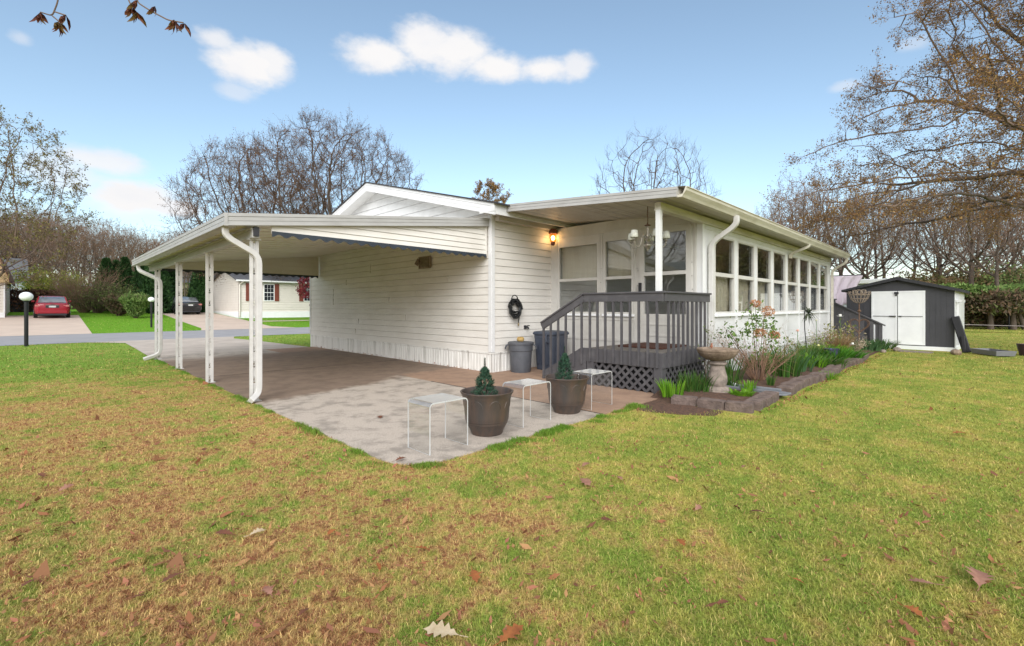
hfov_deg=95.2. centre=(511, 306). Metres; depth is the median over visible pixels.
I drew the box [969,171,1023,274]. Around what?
woodland tree
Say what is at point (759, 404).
edging block
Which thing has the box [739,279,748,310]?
curtain
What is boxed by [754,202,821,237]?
woodland tree
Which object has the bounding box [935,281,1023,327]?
clipped hedge
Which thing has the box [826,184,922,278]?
woodland tree
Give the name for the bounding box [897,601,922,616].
fallen leaf
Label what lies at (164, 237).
woodland tree
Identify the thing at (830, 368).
edging block
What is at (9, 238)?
woodland tree
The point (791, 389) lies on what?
edging block
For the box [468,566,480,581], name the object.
fallen leaf
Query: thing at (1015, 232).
woodland tree
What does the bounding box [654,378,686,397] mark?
daylily clump
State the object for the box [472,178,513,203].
distant tree
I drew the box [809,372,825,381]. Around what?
edging block
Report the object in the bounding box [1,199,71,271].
woodland tree
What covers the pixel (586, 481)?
fallen leaf
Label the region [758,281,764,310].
curtain
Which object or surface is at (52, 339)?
road
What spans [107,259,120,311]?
arborvitae
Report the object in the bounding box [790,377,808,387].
edging block
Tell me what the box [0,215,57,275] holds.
woodland tree
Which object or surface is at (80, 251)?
woodland tree
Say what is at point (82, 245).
woodland tree
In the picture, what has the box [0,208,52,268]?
woodland tree
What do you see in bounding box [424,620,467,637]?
fallen leaf
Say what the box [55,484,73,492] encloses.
fallen leaf
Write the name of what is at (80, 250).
woodland tree
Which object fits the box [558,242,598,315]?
window
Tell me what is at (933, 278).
thicket
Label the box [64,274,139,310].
leafy shrub
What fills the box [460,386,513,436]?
planter
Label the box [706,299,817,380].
hydrangea
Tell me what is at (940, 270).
woodland tree
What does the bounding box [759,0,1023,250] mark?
pin oak
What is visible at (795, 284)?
window
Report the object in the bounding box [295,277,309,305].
purple maple
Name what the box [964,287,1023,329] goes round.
hedge tree
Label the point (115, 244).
woodland tree
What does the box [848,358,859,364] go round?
edging block
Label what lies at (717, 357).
bird bath
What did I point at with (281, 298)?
cream house
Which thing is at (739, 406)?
edging block
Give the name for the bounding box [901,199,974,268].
woodland tree
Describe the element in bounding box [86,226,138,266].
woodland tree
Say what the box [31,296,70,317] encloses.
parked car
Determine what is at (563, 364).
dwarf spruce
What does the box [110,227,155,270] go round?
woodland tree
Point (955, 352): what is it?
garden stone
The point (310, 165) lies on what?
bare oak
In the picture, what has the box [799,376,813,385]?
edging block
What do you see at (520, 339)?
gourd
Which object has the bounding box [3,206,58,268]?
woodland tree
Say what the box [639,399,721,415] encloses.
bare soil
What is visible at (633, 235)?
chandelier
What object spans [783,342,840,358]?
daffodil clump
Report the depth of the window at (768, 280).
11.34 m
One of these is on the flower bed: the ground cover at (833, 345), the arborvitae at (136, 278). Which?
the ground cover at (833, 345)
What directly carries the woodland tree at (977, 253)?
on the lawn at (94, 320)
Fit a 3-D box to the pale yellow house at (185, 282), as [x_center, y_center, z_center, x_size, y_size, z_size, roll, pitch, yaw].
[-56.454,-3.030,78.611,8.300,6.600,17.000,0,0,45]
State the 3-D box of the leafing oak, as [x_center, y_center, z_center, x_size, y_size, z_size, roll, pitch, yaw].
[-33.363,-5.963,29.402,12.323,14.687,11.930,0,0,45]
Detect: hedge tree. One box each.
[964,287,1023,328]
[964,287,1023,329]
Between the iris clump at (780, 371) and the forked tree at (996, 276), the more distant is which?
the forked tree at (996, 276)
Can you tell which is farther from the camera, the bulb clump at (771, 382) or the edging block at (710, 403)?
the bulb clump at (771, 382)
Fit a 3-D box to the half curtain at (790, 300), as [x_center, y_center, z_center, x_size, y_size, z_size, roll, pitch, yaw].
[7.659,-0.120,12.942,0.028,0.600,0.862,0,0,45]
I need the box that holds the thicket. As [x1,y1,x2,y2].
[891,261,1023,285]
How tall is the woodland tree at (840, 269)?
13.209 m
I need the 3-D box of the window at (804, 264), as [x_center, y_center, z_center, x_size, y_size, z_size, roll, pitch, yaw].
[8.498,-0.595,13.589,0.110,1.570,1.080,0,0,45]
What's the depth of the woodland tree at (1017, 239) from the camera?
47.14 m
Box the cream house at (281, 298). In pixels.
[214,273,309,317]
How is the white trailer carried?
on the lawn at (94, 320)
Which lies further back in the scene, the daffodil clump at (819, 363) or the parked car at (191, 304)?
the parked car at (191, 304)
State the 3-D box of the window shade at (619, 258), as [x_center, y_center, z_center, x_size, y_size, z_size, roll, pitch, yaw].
[2.313,-1.025,9.866,0.660,0.750,0.009,0,0,45]
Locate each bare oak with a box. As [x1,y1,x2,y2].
[156,129,339,282]
[217,104,427,280]
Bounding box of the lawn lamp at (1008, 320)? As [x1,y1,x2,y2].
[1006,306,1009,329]
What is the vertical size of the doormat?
0.028 m
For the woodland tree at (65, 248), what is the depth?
66.17 m
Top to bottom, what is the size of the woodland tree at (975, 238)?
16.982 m
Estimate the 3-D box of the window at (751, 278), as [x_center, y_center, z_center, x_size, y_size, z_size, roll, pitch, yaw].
[5.088,-0.595,10.154,0.110,1.570,1.080,0,0,45]
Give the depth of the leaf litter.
2.54 m
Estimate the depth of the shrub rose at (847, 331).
14.04 m
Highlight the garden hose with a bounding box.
[508,295,522,325]
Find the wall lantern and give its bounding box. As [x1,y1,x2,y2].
[549,228,557,245]
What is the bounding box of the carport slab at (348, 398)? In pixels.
[157,347,657,464]
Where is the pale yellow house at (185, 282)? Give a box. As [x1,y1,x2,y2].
[182,273,214,291]
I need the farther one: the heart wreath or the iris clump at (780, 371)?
the heart wreath
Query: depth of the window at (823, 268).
15.37 m
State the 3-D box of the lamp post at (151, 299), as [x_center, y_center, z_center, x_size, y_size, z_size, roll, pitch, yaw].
[-21.963,0.376,28.491,0.349,1.943,0.349,0,0,45]
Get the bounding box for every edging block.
[671,394,697,406]
[697,397,725,410]
[724,400,753,413]
[745,397,765,410]
[752,394,772,406]
[759,391,778,402]
[776,384,796,395]
[780,381,799,391]
[788,380,803,389]
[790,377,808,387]
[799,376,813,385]
[805,375,819,383]
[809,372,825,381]
[823,367,837,373]
[826,365,840,371]
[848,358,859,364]
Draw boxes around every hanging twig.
[29,0,70,36]
[124,0,190,36]
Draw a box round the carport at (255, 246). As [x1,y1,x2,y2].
[132,212,489,403]
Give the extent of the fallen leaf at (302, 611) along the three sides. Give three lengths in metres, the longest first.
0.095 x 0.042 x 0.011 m
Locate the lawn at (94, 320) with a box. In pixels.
[0,306,1023,645]
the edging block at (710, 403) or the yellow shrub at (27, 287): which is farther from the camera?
the yellow shrub at (27, 287)
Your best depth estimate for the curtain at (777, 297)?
12.23 m
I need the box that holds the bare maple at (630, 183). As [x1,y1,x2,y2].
[591,124,720,196]
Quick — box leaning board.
[951,316,970,352]
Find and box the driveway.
[95,336,305,355]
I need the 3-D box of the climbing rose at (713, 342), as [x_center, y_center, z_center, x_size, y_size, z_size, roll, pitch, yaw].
[3.405,0.723,8.111,0.957,1.218,0.974,0,0,45]
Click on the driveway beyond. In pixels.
(222, 322)
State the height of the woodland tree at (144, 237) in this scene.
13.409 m
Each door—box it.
[638,224,691,344]
[871,291,896,342]
[898,291,924,344]
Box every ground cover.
[742,349,800,369]
[801,343,858,351]
[804,354,856,367]
[807,346,874,360]
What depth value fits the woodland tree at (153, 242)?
57.82 m
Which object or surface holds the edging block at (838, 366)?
on the lawn at (94, 320)
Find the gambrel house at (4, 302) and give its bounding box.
[0,258,15,317]
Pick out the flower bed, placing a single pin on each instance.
(729, 396)
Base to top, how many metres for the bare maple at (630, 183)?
17.553 m
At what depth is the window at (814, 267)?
14.52 m
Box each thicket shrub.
[944,258,1023,285]
[958,258,1023,285]
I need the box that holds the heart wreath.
[848,319,869,342]
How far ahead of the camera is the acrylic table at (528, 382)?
5.58 m
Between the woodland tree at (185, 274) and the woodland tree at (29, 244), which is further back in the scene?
the woodland tree at (29, 244)
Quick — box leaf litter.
[0,346,1023,645]
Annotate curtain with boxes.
[716,277,728,311]
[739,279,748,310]
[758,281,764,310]
[774,285,780,310]
[788,257,791,289]
[788,292,792,309]
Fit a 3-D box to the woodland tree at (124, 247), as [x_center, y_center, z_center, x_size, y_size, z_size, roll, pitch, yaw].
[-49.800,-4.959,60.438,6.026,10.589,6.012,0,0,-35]
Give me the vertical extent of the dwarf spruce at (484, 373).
0.515 m
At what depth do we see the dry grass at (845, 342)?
13.37 m
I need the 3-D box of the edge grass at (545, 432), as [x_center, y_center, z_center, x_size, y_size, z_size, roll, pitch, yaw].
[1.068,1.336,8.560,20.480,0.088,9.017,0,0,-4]
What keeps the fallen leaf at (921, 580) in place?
on the lawn at (94, 320)
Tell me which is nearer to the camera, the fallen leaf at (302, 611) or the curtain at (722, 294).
the fallen leaf at (302, 611)
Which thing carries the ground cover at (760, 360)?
on the flower bed
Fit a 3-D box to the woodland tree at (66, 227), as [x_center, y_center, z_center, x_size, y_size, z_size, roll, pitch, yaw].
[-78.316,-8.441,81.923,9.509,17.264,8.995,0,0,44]
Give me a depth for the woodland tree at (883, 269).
61.72 m
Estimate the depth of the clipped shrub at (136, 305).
34.09 m
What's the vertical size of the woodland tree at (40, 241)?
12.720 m
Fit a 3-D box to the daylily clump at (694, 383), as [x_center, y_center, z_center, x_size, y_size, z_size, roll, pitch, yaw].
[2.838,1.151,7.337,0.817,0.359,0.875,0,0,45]
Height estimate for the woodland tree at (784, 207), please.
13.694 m
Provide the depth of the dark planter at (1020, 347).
13.21 m
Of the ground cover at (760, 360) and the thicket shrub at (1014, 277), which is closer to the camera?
the ground cover at (760, 360)
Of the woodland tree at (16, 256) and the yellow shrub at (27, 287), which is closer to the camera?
the yellow shrub at (27, 287)
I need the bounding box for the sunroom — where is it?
[494,186,850,377]
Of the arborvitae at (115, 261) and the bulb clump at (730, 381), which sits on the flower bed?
the bulb clump at (730, 381)
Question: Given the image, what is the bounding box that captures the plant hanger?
[801,307,816,348]
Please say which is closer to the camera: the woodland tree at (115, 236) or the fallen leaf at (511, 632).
the fallen leaf at (511, 632)
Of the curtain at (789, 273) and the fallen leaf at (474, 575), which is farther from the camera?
the curtain at (789, 273)
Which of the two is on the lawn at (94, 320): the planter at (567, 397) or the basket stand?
the basket stand
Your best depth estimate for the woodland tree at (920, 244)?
50.42 m
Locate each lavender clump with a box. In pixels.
[851,339,889,350]
[868,339,900,348]
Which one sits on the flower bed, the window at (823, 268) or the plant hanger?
the plant hanger
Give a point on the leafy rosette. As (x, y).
(745, 392)
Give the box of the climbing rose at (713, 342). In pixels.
[698,316,737,377]
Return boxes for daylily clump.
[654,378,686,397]
[671,368,720,391]
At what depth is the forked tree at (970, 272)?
35.57 m
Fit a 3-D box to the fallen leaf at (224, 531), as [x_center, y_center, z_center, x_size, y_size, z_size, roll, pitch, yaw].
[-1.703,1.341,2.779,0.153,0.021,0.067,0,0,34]
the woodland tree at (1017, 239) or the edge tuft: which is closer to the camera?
the edge tuft
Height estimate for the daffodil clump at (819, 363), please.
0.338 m
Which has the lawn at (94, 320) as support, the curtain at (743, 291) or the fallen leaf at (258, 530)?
the fallen leaf at (258, 530)
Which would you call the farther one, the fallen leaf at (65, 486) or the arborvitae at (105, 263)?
the arborvitae at (105, 263)
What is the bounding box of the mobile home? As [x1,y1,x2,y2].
[310,182,728,372]
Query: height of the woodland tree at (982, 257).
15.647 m
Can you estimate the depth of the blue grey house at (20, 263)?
56.34 m
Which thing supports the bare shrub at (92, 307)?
on the lawn at (94, 320)
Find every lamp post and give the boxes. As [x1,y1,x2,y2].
[19,292,33,345]
[148,297,154,326]
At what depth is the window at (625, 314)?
9.80 m
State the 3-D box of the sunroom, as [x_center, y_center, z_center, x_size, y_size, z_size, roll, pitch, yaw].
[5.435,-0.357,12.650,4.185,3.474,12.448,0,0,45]
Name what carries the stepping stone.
on the lawn at (94, 320)
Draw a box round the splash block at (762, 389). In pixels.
[726,384,790,395]
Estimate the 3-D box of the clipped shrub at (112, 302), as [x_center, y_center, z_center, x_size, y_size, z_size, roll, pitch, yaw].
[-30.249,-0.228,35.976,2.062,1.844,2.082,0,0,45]
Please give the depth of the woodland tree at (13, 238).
59.13 m
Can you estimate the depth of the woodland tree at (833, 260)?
46.47 m
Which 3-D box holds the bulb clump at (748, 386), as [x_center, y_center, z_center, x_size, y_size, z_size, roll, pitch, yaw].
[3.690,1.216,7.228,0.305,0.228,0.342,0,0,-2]
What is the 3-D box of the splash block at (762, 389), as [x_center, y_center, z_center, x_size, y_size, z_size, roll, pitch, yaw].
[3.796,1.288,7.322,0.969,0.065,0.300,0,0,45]
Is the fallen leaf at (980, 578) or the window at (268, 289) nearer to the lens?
the fallen leaf at (980, 578)
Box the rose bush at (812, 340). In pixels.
[806,329,842,346]
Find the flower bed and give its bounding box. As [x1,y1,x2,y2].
[651,347,878,400]
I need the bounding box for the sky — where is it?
[0,0,1023,282]
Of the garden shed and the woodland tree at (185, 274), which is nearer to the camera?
the garden shed
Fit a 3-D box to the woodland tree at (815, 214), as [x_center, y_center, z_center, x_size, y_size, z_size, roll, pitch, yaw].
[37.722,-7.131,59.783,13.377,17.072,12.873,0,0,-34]
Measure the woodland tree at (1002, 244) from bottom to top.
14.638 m
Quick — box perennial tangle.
[785,333,832,352]
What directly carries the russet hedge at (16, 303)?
on the lawn at (94, 320)
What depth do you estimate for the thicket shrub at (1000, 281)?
36.24 m
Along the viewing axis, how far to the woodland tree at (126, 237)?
77.34 m
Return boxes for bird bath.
[697,347,738,392]
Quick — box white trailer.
[843,278,888,306]
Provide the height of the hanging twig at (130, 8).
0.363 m
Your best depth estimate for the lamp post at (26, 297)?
16.29 m
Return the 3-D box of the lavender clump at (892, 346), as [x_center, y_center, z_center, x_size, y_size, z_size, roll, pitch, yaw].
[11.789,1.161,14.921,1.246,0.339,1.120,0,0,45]
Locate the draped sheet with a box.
[830,275,862,305]
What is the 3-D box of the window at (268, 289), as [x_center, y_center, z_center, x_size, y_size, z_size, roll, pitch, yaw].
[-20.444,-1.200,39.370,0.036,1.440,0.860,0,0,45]
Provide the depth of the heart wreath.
14.68 m
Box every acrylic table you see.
[408,393,467,455]
[503,378,550,427]
[573,369,611,409]
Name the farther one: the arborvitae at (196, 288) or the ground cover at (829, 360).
the arborvitae at (196, 288)
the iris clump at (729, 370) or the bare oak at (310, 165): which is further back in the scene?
the bare oak at (310, 165)
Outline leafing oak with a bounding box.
[0,105,106,296]
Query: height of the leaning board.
1.127 m
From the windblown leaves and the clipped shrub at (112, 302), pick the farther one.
the clipped shrub at (112, 302)
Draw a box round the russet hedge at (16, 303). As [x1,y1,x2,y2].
[10,288,62,311]
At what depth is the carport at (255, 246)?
8.48 m
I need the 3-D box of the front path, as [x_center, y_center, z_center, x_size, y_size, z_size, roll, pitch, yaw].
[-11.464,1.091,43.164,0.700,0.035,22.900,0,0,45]
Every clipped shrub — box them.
[101,292,126,315]
[118,290,150,317]
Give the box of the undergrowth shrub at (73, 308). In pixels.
[28,266,96,309]
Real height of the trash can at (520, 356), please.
0.642 m
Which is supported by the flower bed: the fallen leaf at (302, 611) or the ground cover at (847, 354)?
the ground cover at (847, 354)
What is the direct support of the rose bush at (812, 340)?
on the flower bed
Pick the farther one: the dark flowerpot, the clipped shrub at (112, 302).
the clipped shrub at (112, 302)
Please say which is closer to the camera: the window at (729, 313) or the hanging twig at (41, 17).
the hanging twig at (41, 17)
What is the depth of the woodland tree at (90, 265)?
59.58 m
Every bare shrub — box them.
[29,259,137,312]
[66,287,125,312]
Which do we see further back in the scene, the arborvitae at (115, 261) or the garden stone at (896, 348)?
the arborvitae at (115, 261)
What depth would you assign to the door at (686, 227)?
9.03 m
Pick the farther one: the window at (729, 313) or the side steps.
the side steps
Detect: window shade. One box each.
[562,244,596,278]
[608,240,630,276]
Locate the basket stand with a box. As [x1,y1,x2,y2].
[848,290,870,331]
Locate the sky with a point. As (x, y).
(527, 96)
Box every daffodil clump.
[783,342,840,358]
[797,352,830,367]
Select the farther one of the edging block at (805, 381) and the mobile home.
the mobile home
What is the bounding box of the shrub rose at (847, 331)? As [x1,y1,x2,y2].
[823,320,866,341]
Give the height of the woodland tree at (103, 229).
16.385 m
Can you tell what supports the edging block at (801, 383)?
on the lawn at (94, 320)
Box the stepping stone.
[899,350,933,353]
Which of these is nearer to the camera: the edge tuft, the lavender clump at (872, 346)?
the edge tuft
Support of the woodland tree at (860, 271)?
on the lawn at (94, 320)
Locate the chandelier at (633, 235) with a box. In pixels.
[627,206,669,250]
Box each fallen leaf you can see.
[21,575,42,586]
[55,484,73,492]
[161,568,191,582]
[216,527,234,534]
[243,528,265,536]
[261,585,272,597]
[294,608,308,618]
[410,545,430,550]
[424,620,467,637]
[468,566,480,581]
[493,623,522,645]
[580,478,591,484]
[676,536,685,545]
[712,598,727,603]
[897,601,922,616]
[909,578,942,584]
[966,566,993,590]
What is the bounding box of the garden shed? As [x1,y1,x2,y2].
[841,277,969,350]
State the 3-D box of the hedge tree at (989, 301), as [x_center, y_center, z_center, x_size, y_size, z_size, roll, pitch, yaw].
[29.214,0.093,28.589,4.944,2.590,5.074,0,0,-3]
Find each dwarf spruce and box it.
[470,358,497,394]
[555,346,574,379]
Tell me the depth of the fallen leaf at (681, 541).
2.67 m
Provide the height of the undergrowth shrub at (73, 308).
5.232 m
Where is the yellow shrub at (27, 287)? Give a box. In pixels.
[11,263,88,307]
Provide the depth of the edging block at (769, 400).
6.58 m
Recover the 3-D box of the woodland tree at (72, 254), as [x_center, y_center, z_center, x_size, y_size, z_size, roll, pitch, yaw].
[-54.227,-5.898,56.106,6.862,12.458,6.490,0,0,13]
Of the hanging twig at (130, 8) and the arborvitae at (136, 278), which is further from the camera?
the arborvitae at (136, 278)
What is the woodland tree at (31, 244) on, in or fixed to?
on the lawn at (94, 320)
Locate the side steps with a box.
[830,299,885,343]
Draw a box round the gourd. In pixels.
[517,336,523,341]
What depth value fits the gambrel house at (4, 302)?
31.23 m
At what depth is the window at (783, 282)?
12.22 m
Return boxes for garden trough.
[970,348,1016,355]
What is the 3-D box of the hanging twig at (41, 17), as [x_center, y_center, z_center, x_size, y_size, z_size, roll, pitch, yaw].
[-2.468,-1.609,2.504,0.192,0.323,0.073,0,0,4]
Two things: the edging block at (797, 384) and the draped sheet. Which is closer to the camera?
the edging block at (797, 384)
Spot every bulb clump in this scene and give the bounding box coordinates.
[727,374,739,386]
[738,379,758,391]
[763,373,776,385]
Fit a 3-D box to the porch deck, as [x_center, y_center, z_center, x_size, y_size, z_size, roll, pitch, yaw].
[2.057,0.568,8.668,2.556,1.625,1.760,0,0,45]
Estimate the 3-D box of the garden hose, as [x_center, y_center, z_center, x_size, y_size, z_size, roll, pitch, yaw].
[0.074,0.077,10.076,0.129,0.676,0.464,0,0,45]
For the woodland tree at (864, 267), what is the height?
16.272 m
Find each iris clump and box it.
[703,355,750,381]
[748,344,815,377]
[771,348,820,371]
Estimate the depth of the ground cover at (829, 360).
10.37 m
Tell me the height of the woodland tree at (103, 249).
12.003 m
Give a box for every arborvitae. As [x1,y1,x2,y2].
[93,257,115,311]
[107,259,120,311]
[112,256,132,292]
[129,253,146,295]
[137,266,174,313]
[169,271,183,311]
[185,272,209,312]
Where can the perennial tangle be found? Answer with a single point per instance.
(791, 341)
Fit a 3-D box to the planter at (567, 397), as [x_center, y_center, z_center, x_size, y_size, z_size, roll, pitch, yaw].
[0.714,1.135,6.098,0.580,0.461,0.580,0,0,45]
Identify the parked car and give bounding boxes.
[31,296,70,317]
[171,296,201,313]
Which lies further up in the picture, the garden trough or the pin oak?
the pin oak
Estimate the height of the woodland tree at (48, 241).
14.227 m
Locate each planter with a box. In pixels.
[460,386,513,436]
[545,373,588,414]
[1015,343,1023,355]
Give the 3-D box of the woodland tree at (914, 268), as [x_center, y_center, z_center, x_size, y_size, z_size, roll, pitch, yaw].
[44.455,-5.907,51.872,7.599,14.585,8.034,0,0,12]
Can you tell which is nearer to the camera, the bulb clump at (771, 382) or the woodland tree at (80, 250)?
the bulb clump at (771, 382)
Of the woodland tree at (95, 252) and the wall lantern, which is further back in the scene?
the woodland tree at (95, 252)
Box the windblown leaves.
[315,346,882,409]
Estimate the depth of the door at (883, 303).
15.63 m
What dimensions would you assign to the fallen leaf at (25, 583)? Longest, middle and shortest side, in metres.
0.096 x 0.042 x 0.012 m
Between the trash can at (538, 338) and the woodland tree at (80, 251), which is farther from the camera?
the woodland tree at (80, 251)
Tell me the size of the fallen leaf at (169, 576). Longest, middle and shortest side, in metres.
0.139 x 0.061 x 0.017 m
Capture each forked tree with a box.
[891,151,1023,284]
[938,160,1023,286]
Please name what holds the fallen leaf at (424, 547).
on the lawn at (94, 320)
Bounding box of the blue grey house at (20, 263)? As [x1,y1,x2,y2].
[4,258,91,304]
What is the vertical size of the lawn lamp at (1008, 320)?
1.560 m
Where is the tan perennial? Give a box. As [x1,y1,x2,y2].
[846,336,870,350]
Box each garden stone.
[893,347,900,350]
[950,349,961,354]
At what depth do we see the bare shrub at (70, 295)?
37.35 m
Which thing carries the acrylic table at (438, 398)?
on the carport slab at (348, 398)
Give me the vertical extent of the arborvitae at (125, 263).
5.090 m
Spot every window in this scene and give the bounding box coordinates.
[263,284,274,300]
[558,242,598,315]
[602,237,633,316]
[715,235,737,316]
[738,241,756,315]
[757,246,772,314]
[773,251,787,314]
[787,255,800,313]
[800,258,808,313]
[810,261,820,312]
[820,264,828,312]
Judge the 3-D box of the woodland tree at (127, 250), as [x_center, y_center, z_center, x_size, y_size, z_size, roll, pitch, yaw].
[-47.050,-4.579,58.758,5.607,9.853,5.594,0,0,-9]
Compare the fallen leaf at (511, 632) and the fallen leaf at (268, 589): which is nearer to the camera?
the fallen leaf at (511, 632)
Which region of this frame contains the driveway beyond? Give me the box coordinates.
[163,313,292,329]
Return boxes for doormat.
[618,342,685,349]
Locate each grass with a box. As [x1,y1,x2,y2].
[151,353,885,469]
[810,329,861,350]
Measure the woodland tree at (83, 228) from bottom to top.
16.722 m
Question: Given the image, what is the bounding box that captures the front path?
[262,320,309,321]
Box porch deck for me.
[540,291,711,393]
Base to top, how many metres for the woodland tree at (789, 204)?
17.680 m
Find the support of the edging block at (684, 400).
on the bare soil
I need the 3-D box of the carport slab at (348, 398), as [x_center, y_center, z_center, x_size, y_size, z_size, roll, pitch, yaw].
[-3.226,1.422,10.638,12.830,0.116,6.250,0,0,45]
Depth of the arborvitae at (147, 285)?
39.59 m
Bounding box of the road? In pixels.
[0,327,309,345]
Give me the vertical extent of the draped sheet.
1.544 m
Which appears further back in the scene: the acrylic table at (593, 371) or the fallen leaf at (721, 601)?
the acrylic table at (593, 371)
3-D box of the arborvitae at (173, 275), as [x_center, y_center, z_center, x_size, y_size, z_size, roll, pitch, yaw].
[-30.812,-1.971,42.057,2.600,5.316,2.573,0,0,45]
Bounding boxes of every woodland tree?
[0,202,51,262]
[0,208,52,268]
[0,208,80,275]
[0,214,24,258]
[0,214,46,267]
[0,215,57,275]
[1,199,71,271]
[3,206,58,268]
[14,208,75,278]
[14,208,81,271]
[19,217,66,270]
[20,207,91,271]
[36,213,88,269]
[38,221,89,275]
[46,221,116,279]
[53,222,104,273]
[55,213,105,280]
[55,224,101,276]
[65,222,116,278]
[70,216,123,270]
[75,231,111,277]
[78,216,137,266]
[80,229,134,274]
[85,229,149,270]
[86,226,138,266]
[96,233,148,266]
[102,224,149,257]
[103,233,151,271]
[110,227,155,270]
[116,221,164,258]
[132,235,162,268]
[151,230,178,247]
[165,227,190,296]
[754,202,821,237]
[755,183,830,240]
[763,161,845,244]
[766,179,885,273]
[767,188,862,258]
[782,166,911,275]
[824,190,925,278]
[825,187,936,278]
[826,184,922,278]
[841,179,920,277]
[868,183,1016,276]
[877,191,950,274]
[886,173,1005,283]
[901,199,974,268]
[926,171,1023,277]
[945,201,1006,265]
[945,211,1023,272]
[949,188,1023,271]
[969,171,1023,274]
[993,190,1023,263]
[1004,215,1023,268]
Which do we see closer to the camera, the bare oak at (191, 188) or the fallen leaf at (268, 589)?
the fallen leaf at (268, 589)
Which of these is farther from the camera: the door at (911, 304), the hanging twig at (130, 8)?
the door at (911, 304)
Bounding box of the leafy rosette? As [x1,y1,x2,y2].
[725,388,757,396]
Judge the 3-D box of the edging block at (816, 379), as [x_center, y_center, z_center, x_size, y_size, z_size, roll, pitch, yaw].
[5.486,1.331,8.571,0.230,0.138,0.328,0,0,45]
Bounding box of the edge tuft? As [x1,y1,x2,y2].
[818,370,842,379]
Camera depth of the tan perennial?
13.57 m
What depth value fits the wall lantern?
10.82 m
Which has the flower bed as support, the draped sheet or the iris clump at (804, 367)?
the iris clump at (804, 367)
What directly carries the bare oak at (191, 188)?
on the lawn at (94, 320)
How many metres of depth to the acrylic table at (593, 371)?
6.44 m
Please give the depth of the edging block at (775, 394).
6.82 m
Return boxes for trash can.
[505,341,536,372]
[533,330,568,369]
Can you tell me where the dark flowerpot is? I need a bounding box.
[824,348,838,356]
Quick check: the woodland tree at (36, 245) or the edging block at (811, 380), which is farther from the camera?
the woodland tree at (36, 245)

